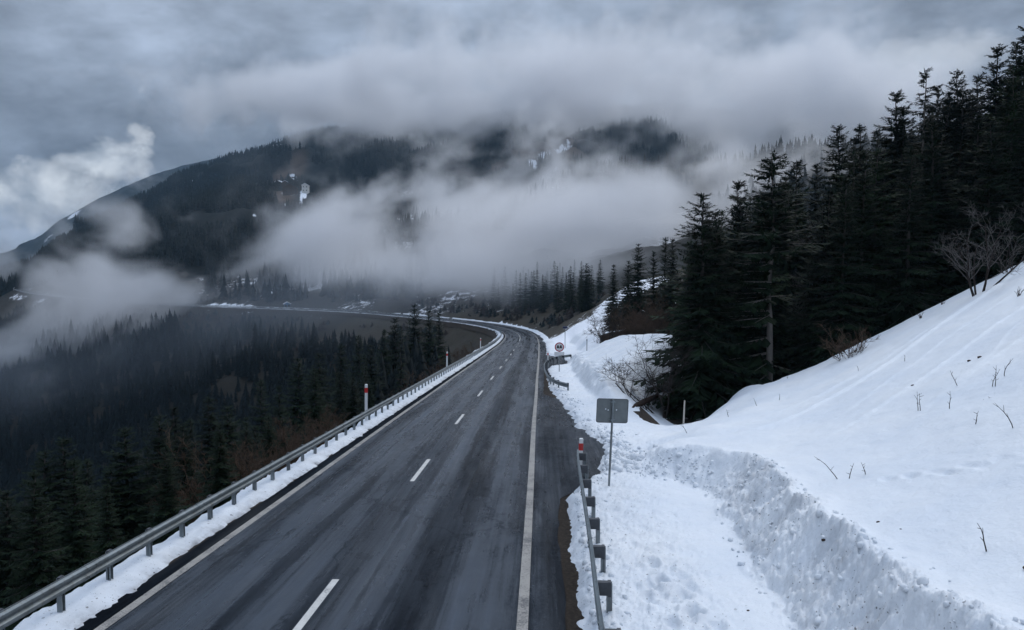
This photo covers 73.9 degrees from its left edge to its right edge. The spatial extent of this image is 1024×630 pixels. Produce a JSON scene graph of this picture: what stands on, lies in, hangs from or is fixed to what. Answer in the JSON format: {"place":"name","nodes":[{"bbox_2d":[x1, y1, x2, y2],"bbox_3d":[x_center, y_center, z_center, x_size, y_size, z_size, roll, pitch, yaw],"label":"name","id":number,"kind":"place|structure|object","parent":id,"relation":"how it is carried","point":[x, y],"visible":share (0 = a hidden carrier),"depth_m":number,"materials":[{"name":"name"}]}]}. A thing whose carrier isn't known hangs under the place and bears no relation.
{"place":"outdoors","nodes":[
{"label":"outdoors","id":0,"kind":"place"},
{"bbox_2d":[0,158,215,266],"bbox_3d":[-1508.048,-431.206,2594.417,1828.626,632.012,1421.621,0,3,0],"label":"mountainside","id":1,"kind":"structure","parent":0,"point":[26,250],"depth_m":2439.70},
{"bbox_2d":[45,182,332,286],"bbox_3d":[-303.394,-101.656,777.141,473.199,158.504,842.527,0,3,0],"label":"mountainside","id":2,"kind":"structure","parent":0,"point":[116,279],"depth_m":604.51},
{"bbox_2d":[0,173,385,296],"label":"mountain forest","id":3,"kind":"object","parent":2,"relation":"on","point":[139,239],"visible":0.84,"depth_m":558.33,"materials":[{"name":"plant"}]},
{"bbox_2d":[13,307,503,629],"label":"snow verge","id":4,"kind":"structure","parent":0,"point":[96,595],"depth_m":16.57,"materials":[{"name":"snow"}]},
{"bbox_2d":[0,322,501,629],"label":"guardrail","id":5,"kind":"object","parent":4,"relation":"on","point":[60,587],"visible":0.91,"depth_m":16.19,"materials":[{"name":"metal"}]},
{"bbox_2d":[29,289,552,342],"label":"snow verge","id":6,"kind":"structure","parent":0,"point":[544,337],"depth_m":220.43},
{"bbox_2d":[14,288,604,629],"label":"road","id":7,"kind":"structure","parent":0,"point":[437,544],"depth_m":17.61,"materials":[{"name":"asphalt"}]},
{"bbox_2d":[19,291,505,629],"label":"edge line","id":8,"kind":"object","parent":7,"relation":"on","point":[139,600],"visible":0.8,"depth_m":17.10,"materials":[{"name":"paint"}]},
{"bbox_2d":[25,291,519,629],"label":"line","id":9,"kind":"object","parent":7,"relation":"on","point":[302,622],"visible":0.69,"depth_m":13.63,"materials":[{"name":"white paint"}]},
{"bbox_2d":[32,291,539,629],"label":"edge line","id":10,"kind":"object","parent":7,"relation":"on","point":[523,608],"visible":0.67,"depth_m":17.23,"materials":[{"name":"paint"}]},
{"bbox_2d":[154,307,497,574],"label":"road edge","id":11,"kind":"object","parent":7,"relation":"on","point":[486,331],"visible":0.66,"depth_m":262.78,"materials":[{"name":"soil"}]},
{"bbox_2d":[0,146,891,506],"bbox_3d":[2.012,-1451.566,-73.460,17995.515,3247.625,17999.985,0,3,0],"label":"hillside","id":12,"kind":"structure","parent":0,"point":[472,278],"depth_m":336.69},
{"bbox_2d":[0,488,58,624],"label":"spruce","id":13,"kind":"object","parent":12,"relation":"on","point":[7,548],"visible":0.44,"depth_m":39.82,"materials":[{"name":"green plant"}]},
{"bbox_2d":[0,470,75,629],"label":"spruce","id":14,"kind":"object","parent":12,"relation":"on","point":[34,577],"visible":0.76,"depth_m":33.90,"materials":[{"name":"green plant"}]},
{"bbox_2d":[31,502,68,573],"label":"spruce","id":15,"kind":"object","parent":12,"relation":"on","point":[51,537],"visible":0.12,"depth_m":43.99,"materials":[{"name":"green plant"}]},
{"bbox_2d":[10,449,95,563],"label":"spruce","id":16,"kind":"object","parent":12,"relation":"on","point":[45,470],"visible":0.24,"depth_m":45.99,"materials":[{"name":"green plant"}]},
{"bbox_2d":[41,436,96,562],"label":"spruce","id":17,"kind":"object","parent":12,"relation":"on","point":[63,464],"visible":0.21,"depth_m":46.85,"materials":[{"name":"green plant"}]},
{"bbox_2d":[39,459,102,598],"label":"spruce","id":18,"kind":"object","parent":12,"relation":"on","point":[79,557],"visible":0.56,"depth_m":37.80,"materials":[{"name":"green plant"}]},
{"bbox_2d":[58,458,124,563],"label":"spruce","id":19,"kind":"object","parent":12,"relation":"on","point":[89,481],"visible":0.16,"depth_m":45.07,"materials":[{"name":"green plant"}]},
{"bbox_2d":[79,484,128,586],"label":"spruce","id":20,"kind":"object","parent":12,"relation":"on","point":[106,543],"visible":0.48,"depth_m":33.85,"materials":[{"name":"green plant"}]},
{"bbox_2d":[81,467,145,563],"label":"spruce","id":21,"kind":"object","parent":12,"relation":"on","point":[118,504],"visible":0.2,"depth_m":48.63,"materials":[{"name":"green plant"}]},
{"bbox_2d":[91,426,160,557],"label":"spruce","id":22,"kind":"object","parent":12,"relation":"on","point":[127,456],"visible":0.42,"depth_m":49.83,"materials":[{"name":"green plant"}]},
{"bbox_2d":[131,414,178,525],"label":"spruce","id":23,"kind":"object","parent":12,"relation":"on","point":[157,446],"visible":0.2,"depth_m":51.79,"materials":[{"name":"green plant"}]},
{"bbox_2d":[138,446,191,546],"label":"spruce","id":24,"kind":"object","parent":12,"relation":"on","point":[170,510],"visible":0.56,"depth_m":31.41,"materials":[{"name":"green plant"}]},
{"bbox_2d":[142,407,187,503],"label":"spruce","id":25,"kind":"object","parent":12,"relation":"on","point":[174,421],"visible":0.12,"depth_m":55.95,"materials":[{"name":"green plant"}]},
{"bbox_2d":[151,424,208,525],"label":"spruce","id":26,"kind":"object","parent":12,"relation":"on","point":[189,458],"visible":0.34,"depth_m":42.03,"materials":[{"name":"green plant"}]},
{"bbox_2d":[145,423,270,523],"bbox_3d":[-16.500,8.848,35.814,5.618,5.873,5.907,2,4,37],"label":"bare bush","id":27,"kind":"object","parent":12,"relation":"on","point":[195,485],"visible":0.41,"depth_m":36.43,"materials":[{"name":"plant"}]},
{"bbox_2d":[195,395,229,486],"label":"spruce","id":28,"kind":"object","parent":12,"relation":"on","point":[208,440],"visible":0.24,"depth_m":57.87,"materials":[{"name":"green plant"}]},
{"bbox_2d":[196,425,244,512],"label":"spruce","id":29,"kind":"object","parent":12,"relation":"on","point":[221,482],"visible":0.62,"depth_m":34.58,"materials":[{"name":"green plant"}]},
{"bbox_2d":[0,301,451,543],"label":"valley forest","id":30,"kind":"object","parent":12,"relation":"on","point":[143,350],"visible":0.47,"depth_m":270.26,"materials":[{"name":"plant"}]},
{"bbox_2d":[200,405,253,496],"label":"spruce","id":31,"kind":"object","parent":12,"relation":"on","point":[228,424],"visible":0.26,"depth_m":56.93,"materials":[{"name":"green plant"}]},
{"bbox_2d":[13,287,464,323],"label":"guardrail","id":32,"kind":"object","parent":12,"relation":"on","point":[264,306],"visible":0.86,"depth_m":308.47,"materials":[{"name":"metal"}]},
{"bbox_2d":[233,427,259,489],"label":"spruce","id":33,"kind":"object","parent":12,"relation":"on","point":[245,431],"visible":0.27,"depth_m":53.91,"materials":[{"name":"green plant"}]},
{"bbox_2d":[248,379,271,452],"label":"spruce","id":34,"kind":"object","parent":12,"relation":"on","point":[261,419],"visible":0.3,"depth_m":85.96,"materials":[{"name":"green plant"}]},
{"bbox_2d":[252,416,283,477],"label":"spruce","id":35,"kind":"object","parent":12,"relation":"on","point":[269,439],"visible":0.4,"depth_m":47.64,"materials":[{"name":"green plant"}]},
{"bbox_2d":[228,421,317,479],"bbox_3d":[-15.333,9.399,44.774,5.129,5.362,5.394,1,3,12],"label":"bare bush","id":36,"kind":"object","parent":12,"relation":"on","point":[292,461],"visible":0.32,"depth_m":44.20,"materials":[{"name":"plant"}]},
{"bbox_2d":[265,385,293,452],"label":"spruce","id":37,"kind":"object","parent":12,"relation":"on","point":[279,412],"visible":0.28,"depth_m":79.99,"materials":[{"name":"green plant"}]},
{"bbox_2d":[276,358,313,442],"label":"spruce","id":38,"kind":"object","parent":12,"relation":"on","point":[296,390],"visible":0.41,"depth_m":91.79,"materials":[{"name":"green plant"}]},
{"bbox_2d":[257,417,336,469],"bbox_3d":[-15.290,9.604,48.080,6.448,5.351,5.864,2,4,38],"label":"bare bush","id":39,"kind":"object","parent":12,"relation":"on","point":[291,443],"visible":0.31,"depth_m":47.38,"materials":[{"name":"plant"}]},
{"bbox_2d":[266,403,350,463],"bbox_3d":[-14.912,9.404,50.483,6.050,5.215,6.792,2,3,29],"label":"bare bush","id":40,"kind":"object","parent":12,"relation":"on","point":[315,434],"visible":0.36,"depth_m":50.43,"materials":[{"name":"plant"}]},
{"bbox_2d":[291,368,329,455],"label":"spruce","id":41,"kind":"object","parent":12,"relation":"on","point":[314,412],"visible":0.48,"depth_m":61.78,"materials":[{"name":"green plant"}]},
{"bbox_2d":[290,353,339,434],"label":"spruce","id":42,"kind":"object","parent":12,"relation":"on","point":[319,370],"visible":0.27,"depth_m":95.11,"materials":[{"name":"green plant"}]},
{"bbox_2d":[329,372,350,428],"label":"spruce","id":43,"kind":"object","parent":12,"relation":"on","point":[340,401],"visible":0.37,"depth_m":77.50,"materials":[{"name":"green plant"}]},
{"bbox_2d":[325,344,356,416],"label":"spruce","id":44,"kind":"object","parent":12,"relation":"on","point":[341,366],"visible":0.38,"depth_m":99.99,"materials":[{"name":"green plant"}]},
{"bbox_2d":[97,258,604,366],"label":"roadside scrub","id":45,"kind":"object","parent":12,"relation":"on","point":[569,314],"visible":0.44,"depth_m":292.06,"materials":[{"name":"plant"}]},
{"bbox_2d":[338,377,364,430],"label":"spruce","id":46,"kind":"object","parent":12,"relation":"on","point":[352,407],"visible":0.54,"depth_m":57.45,"materials":[{"name":"green plant"}]},
{"bbox_2d":[348,335,367,401],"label":"spruce","id":47,"kind":"object","parent":12,"relation":"on","point":[358,360],"visible":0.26,"depth_m":119.97,"materials":[{"name":"green plant"}]},
{"bbox_2d":[356,345,387,410],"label":"spruce","id":48,"kind":"object","parent":12,"relation":"on","point":[370,368],"visible":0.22,"depth_m":104.88,"materials":[{"name":"green plant"}]},
{"bbox_2d":[374,318,411,386],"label":"spruce","id":49,"kind":"object","parent":12,"relation":"on","point":[396,342],"visible":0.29,"depth_m":121.85,"materials":[{"name":"green plant"}]},
{"bbox_2d":[389,326,409,404],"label":"spruce","id":50,"kind":"object","parent":12,"relation":"on","point":[401,365],"visible":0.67,"depth_m":92.37,"materials":[{"name":"green plant"}]},
{"bbox_2d":[402,305,426,359],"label":"spruce","id":51,"kind":"object","parent":12,"relation":"on","point":[417,332],"visible":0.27,"depth_m":127.87,"materials":[{"name":"green plant"}]},
{"bbox_2d":[420,310,444,372],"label":"spruce","id":52,"kind":"object","parent":12,"relation":"on","point":[429,349],"visible":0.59,"depth_m":125.95,"materials":[{"name":"green plant"}]},
{"bbox_2d":[202,128,921,302],"bbox_3d":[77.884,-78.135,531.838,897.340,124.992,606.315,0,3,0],"label":"fog bank","id":53,"kind":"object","parent":12,"relation":"on","point":[337,279],"visible":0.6,"depth_m":422.27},
{"bbox_2d":[574,263,601,313],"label":"spruce","id":54,"kind":"object","parent":12,"relation":"on","point":[585,304],"visible":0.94,"depth_m":169.68,"materials":[{"name":"green plant"}]},
{"bbox_2d":[583,300,625,341],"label":"bare tree","id":55,"kind":"object","parent":12,"relation":"on","point":[600,321],"visible":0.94,"depth_m":87.42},
{"bbox_2d":[602,264,621,330],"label":"spruce","id":56,"kind":"object","parent":12,"relation":"on","point":[613,299],"visible":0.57,"depth_m":111.88,"materials":[{"name":"green plant"}]},
{"bbox_2d":[611,261,634,326],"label":"spruce","id":57,"kind":"object","parent":12,"relation":"on","point":[624,292],"visible":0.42,"depth_m":99.98,"materials":[{"name":"green plant"}]},
{"bbox_2d":[619,244,652,331],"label":"spruce","id":58,"kind":"object","parent":12,"relation":"on","point":[638,297],"visible":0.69,"depth_m":95.86,"materials":[{"name":"green plant"}]},
{"bbox_2d":[596,323,696,418],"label":"bare tree","id":59,"kind":"object","parent":12,"relation":"on","point":[667,382],"visible":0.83,"depth_m":42.95,"materials":[{"name":"plant"}]},
{"bbox_2d":[630,251,665,334],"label":"spruce","id":60,"kind":"object","parent":12,"relation":"on","point":[653,284],"visible":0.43,"depth_m":88.02,"materials":[{"name":"green plant"}]},
{"bbox_2d":[621,294,674,333],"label":"brown brush","id":61,"kind":"object","parent":12,"relation":"on","point":[641,324],"visible":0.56,"depth_m":79.25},
{"bbox_2d":[629,298,678,333],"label":"brown brush","id":62,"kind":"object","parent":12,"relation":"on","point":[657,313],"visible":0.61,"depth_m":74.58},
{"bbox_2d":[654,238,684,337],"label":"spruce","id":63,"kind":"object","parent":12,"relation":"on","point":[668,290],"visible":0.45,"depth_m":80.05,"materials":[{"name":"green plant"}]},
{"bbox_2d":[632,192,765,421],"bbox_3d":[12.897,-0.270,47.025,9.715,16.224,9.451,-1,3,-26],"label":"spruce","id":64,"kind":"object","parent":12,"relation":"on","point":[700,384],"visible":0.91,"depth_m":45.55,"materials":[{"name":"green plant"}]},
{"bbox_2d":[658,210,777,416],"bbox_3d":[13.665,0.499,47.743,8.098,15.637,8.324,-2,3,-32],"label":"spruce","id":65,"kind":"object","parent":12,"relation":"on","point":[720,264],"visible":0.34,"depth_m":46.91,"materials":[{"name":"green plant"}]},
{"bbox_2d":[719,180,784,380],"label":"spruce","id":66,"kind":"object","parent":12,"relation":"on","point":[738,186],"visible":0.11,"depth_m":55.91,"materials":[{"name":"green plant"}]},
{"bbox_2d":[719,196,790,381],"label":"spruce","id":67,"kind":"object","parent":12,"relation":"on","point":[741,248],"visible":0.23,"depth_m":54.75,"materials":[{"name":"green plant"}]},
{"bbox_2d":[728,192,800,380],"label":"spruce","id":68,"kind":"object","parent":12,"relation":"on","point":[780,329],"visible":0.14,"depth_m":55.19,"materials":[{"name":"green plant"}]},
{"bbox_2d":[716,149,832,400],"bbox_3d":[16.376,-1.651,48.067,9.408,19.444,10.088,-2,4,-37],"label":"spruce","id":69,"kind":"object","parent":12,"relation":"on","point":[764,267],"visible":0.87,"depth_m":46.41,"materials":[{"name":"green plant"}]},
{"bbox_2d":[649,112,932,375],"bbox_3d":[48.971,-14.931,95.441,66.483,43.259,77.766,0,3,0],"label":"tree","id":70,"kind":"object","parent":12,"relation":"on","point":[781,267],"visible":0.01,"depth_m":60.32,"materials":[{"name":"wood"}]},
{"bbox_2d":[771,184,816,339],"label":"spruce","id":71,"kind":"object","parent":12,"relation":"on","point":[791,260],"visible":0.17,"depth_m":61.22,"materials":[{"name":"green plant"}]},
{"bbox_2d":[783,160,816,339],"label":"spruce","id":72,"kind":"object","parent":12,"relation":"on","point":[797,179],"visible":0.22,"depth_m":61.88,"materials":[{"name":"green plant"}]},
{"bbox_2d":[787,208,837,369],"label":"spruce","id":73,"kind":"object","parent":12,"relation":"on","point":[810,275],"visible":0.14,"depth_m":52.25,"materials":[{"name":"green plant"}]},
{"bbox_2d":[800,163,824,265],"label":"spruce","id":74,"kind":"object","parent":12,"relation":"on","point":[816,187],"visible":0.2,"depth_m":66.02,"materials":[{"name":"green plant"}]},
{"bbox_2d":[773,193,856,374],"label":"spruce","id":75,"kind":"object","parent":12,"relation":"on","point":[812,344],"visible":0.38,"depth_m":48.75,"materials":[{"name":"green plant"}]},
{"bbox_2d":[798,124,857,290],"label":"spruce","id":76,"kind":"object","parent":12,"relation":"on","point":[838,167],"visible":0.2,"depth_m":62.10,"materials":[{"name":"green plant"}]},
{"bbox_2d":[777,150,882,365],"bbox_3d":[26.836,-3.299,53.150,9.680,19.224,9.650,-1,3,-24],"label":"spruce","id":77,"kind":"object","parent":12,"relation":"on","point":[853,171],"visible":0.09,"depth_m":52.47,"materials":[{"name":"green plant"}]},
{"bbox_2d":[795,179,887,368],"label":"spruce","id":78,"kind":"object","parent":12,"relation":"on","point":[837,300],"visible":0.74,"depth_m":44.56,"materials":[{"name":"green plant"}]},
{"bbox_2d":[847,124,874,205],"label":"spruce","id":79,"kind":"object","parent":12,"relation":"on","point":[856,139],"visible":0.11,"depth_m":63.93,"materials":[{"name":"green plant"}]},
{"bbox_2d":[815,148,917,362],"bbox_3d":[23.978,-2.856,46.776,6.656,16.986,7.064,0,3,-4],"label":"spruce","id":80,"kind":"object","parent":12,"relation":"on","point":[866,239],"visible":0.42,"depth_m":45.98,"materials":[{"name":"green plant"}]},
{"bbox_2d":[807,147,932,328],"bbox_3d":[26.668,-3.144,48.964,9.559,17.876,9.528,2,3,33],"label":"spruce","id":81,"kind":"object","parent":12,"relation":"on","point":[885,198],"visible":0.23,"depth_m":48.59,"materials":[{"name":"green plant"}]},
{"bbox_2d":[857,136,917,266],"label":"spruce","id":82,"kind":"object","parent":12,"relation":"on","point":[886,141],"visible":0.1,"depth_m":54.07,"materials":[{"name":"green plant"}]},
{"bbox_2d":[852,89,927,235],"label":"spruce","id":83,"kind":"object","parent":12,"relation":"on","point":[896,97],"visible":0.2,"depth_m":57.80,"materials":[{"name":"green plant"}]},
{"bbox_2d":[866,216,921,334],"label":"spruce","id":84,"kind":"object","parent":12,"relation":"on","point":[891,285],"visible":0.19,"depth_m":45.55,"materials":[{"name":"green plant"}]},
{"bbox_2d":[886,105,921,253],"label":"spruce","id":85,"kind":"object","parent":12,"relation":"on","point":[901,111],"visible":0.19,"depth_m":57.32,"materials":[{"name":"green plant"}]},
{"bbox_2d":[861,145,952,334],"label":"spruce","id":86,"kind":"object","parent":12,"relation":"on","point":[920,299],"visible":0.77,"depth_m":44.55,"materials":[{"name":"green plant"}]},
{"bbox_2d":[892,67,960,267],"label":"spruce","id":87,"kind":"object","parent":12,"relation":"on","point":[924,125],"visible":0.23,"depth_m":55.18,"materials":[{"name":"green plant"}]},
{"bbox_2d":[904,130,965,300],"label":"spruce","id":88,"kind":"object","parent":12,"relation":"on","point":[949,173],"visible":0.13,"depth_m":49.51,"materials":[{"name":"green plant"}]},
{"bbox_2d":[881,121,989,325],"bbox_3d":[29.213,-5.111,47.401,7.178,16.848,7.618,-1,3,-19],"label":"spruce","id":89,"kind":"object","parent":12,"relation":"on","point":[937,288],"visible":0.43,"depth_m":46.89,"materials":[{"name":"green plant"}]},
{"bbox_2d":[920,69,978,201],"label":"spruce","id":90,"kind":"object","parent":12,"relation":"on","point":[956,103],"visible":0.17,"depth_m":57.90,"materials":[{"name":"green plant"}]},
{"bbox_2d":[926,97,973,180],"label":"spruce","id":91,"kind":"object","parent":12,"relation":"on","point":[947,118],"visible":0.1,"depth_m":57.24,"materials":[{"name":"green plant"}]},
{"bbox_2d":[919,89,985,264],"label":"spruce","id":92,"kind":"object","parent":12,"relation":"on","point":[961,136],"visible":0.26,"depth_m":54.25,"materials":[{"name":"green plant"}]},
{"bbox_2d":[946,117,996,290],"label":"spruce","id":93,"kind":"object","parent":12,"relation":"on","point":[977,122],"visible":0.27,"depth_m":49.86,"materials":[{"name":"green plant"}]},
{"bbox_2d":[929,200,1023,296],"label":"bare shrub","id":94,"kind":"object","parent":12,"relation":"on","point":[968,269],"visible":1,"depth_m":36.01,"materials":[{"name":"plant"}]},
{"bbox_2d":[932,120,1023,299],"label":"spruce","id":95,"kind":"object","parent":12,"relation":"on","point":[984,205],"visible":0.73,"depth_m":44.75,"materials":[{"name":"green plant"}]},
{"bbox_2d":[940,64,1023,277],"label":"spruce","id":96,"kind":"object","parent":12,"relation":"on","point":[1009,121],"visible":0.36,"depth_m":47.45,"materials":[{"name":"green plant"}]},
{"bbox_2d":[962,44,1022,164],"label":"spruce","id":97,"kind":"object","parent":12,"relation":"on","point":[991,108],"visible":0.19,"depth_m":57.13,"materials":[{"name":"green plant"}]},
{"bbox_2d":[971,225,1023,273],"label":"bare shrub","id":98,"kind":"object","parent":12,"relation":"on","point":[1013,252],"visible":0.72,"depth_m":38.64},
{"bbox_2d":[985,26,1023,145],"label":"spruce","id":99,"kind":"object","parent":12,"relation":"on","point":[1020,63],"visible":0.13,"depth_m":55.32,"materials":[{"name":"green plant"}]},
{"bbox_2d":[992,98,1023,263],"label":"spruce","id":100,"kind":"object","parent":12,"relation":"on","point":[1019,166],"visible":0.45,"depth_m":45.47,"materials":[{"name":"green plant"}]},
{"bbox_2d":[73,107,893,232],"bbox_3d":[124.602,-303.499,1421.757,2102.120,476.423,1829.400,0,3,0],"label":"mountainside","id":101,"kind":"structure","parent":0,"point":[554,145],"depth_m":1260.99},
{"bbox_2d":[73,101,789,231],"bbox_3d":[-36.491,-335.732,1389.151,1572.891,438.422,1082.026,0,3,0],"label":"mountain forest","id":102,"kind":"object","parent":101,"relation":"on","point":[165,187],"visible":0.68,"depth_m":1244.39,"materials":[{"name":"plant"}]},
{"bbox_2d":[0,0,1023,252],"label":"sky","id":103,"kind":"structure","parent":0,"point":[98,98],"materials":[{"name":"grey"}]},
{"bbox_2d":[543,343,659,629],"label":"roadside soil","id":104,"kind":"structure","parent":0,"point":[573,612],"depth_m":15.69,"materials":[{"name":"soil"}]},
{"bbox_2d":[576,448,620,629],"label":"guardrail","id":105,"kind":"object","parent":104,"relation":"on","point":[602,587],"visible":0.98,"depth_m":14.13,"materials":[{"name":"metal"}]},
{"bbox_2d":[596,398,628,485],"bbox_3d":[3.066,4.213,21.178,1.001,3.240,0.120,2,3,-4],"label":"road sign","id":106,"kind":"object","parent":104,"relation":"on","point":[609,410],"visible":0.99,"depth_m":21.15,"materials":[{"name":"metal"}]},
{"bbox_2d":[546,261,1023,629],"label":"snow slope","id":107,"kind":"structure","parent":0,"point":[938,481],"depth_m":15.99,"materials":[{"name":"snow"}]},
{"bbox_2d":[551,376,1023,629],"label":"snow clods","id":108,"kind":"object","parent":107,"relation":"on","point":[632,456],"visible":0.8,"depth_m":18.89,"materials":[{"name":"snow"}]},
{"bbox_2d":[819,320,879,360],"bbox_3d":[18.212,1.532,36.860,2.858,2.767,2.893,0,3,0],"label":"dry shrub","id":109,"kind":"object","parent":107,"relation":"on","point":[839,350],"visible":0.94,"depth_m":36.77,"materials":[{"name":"plant"}]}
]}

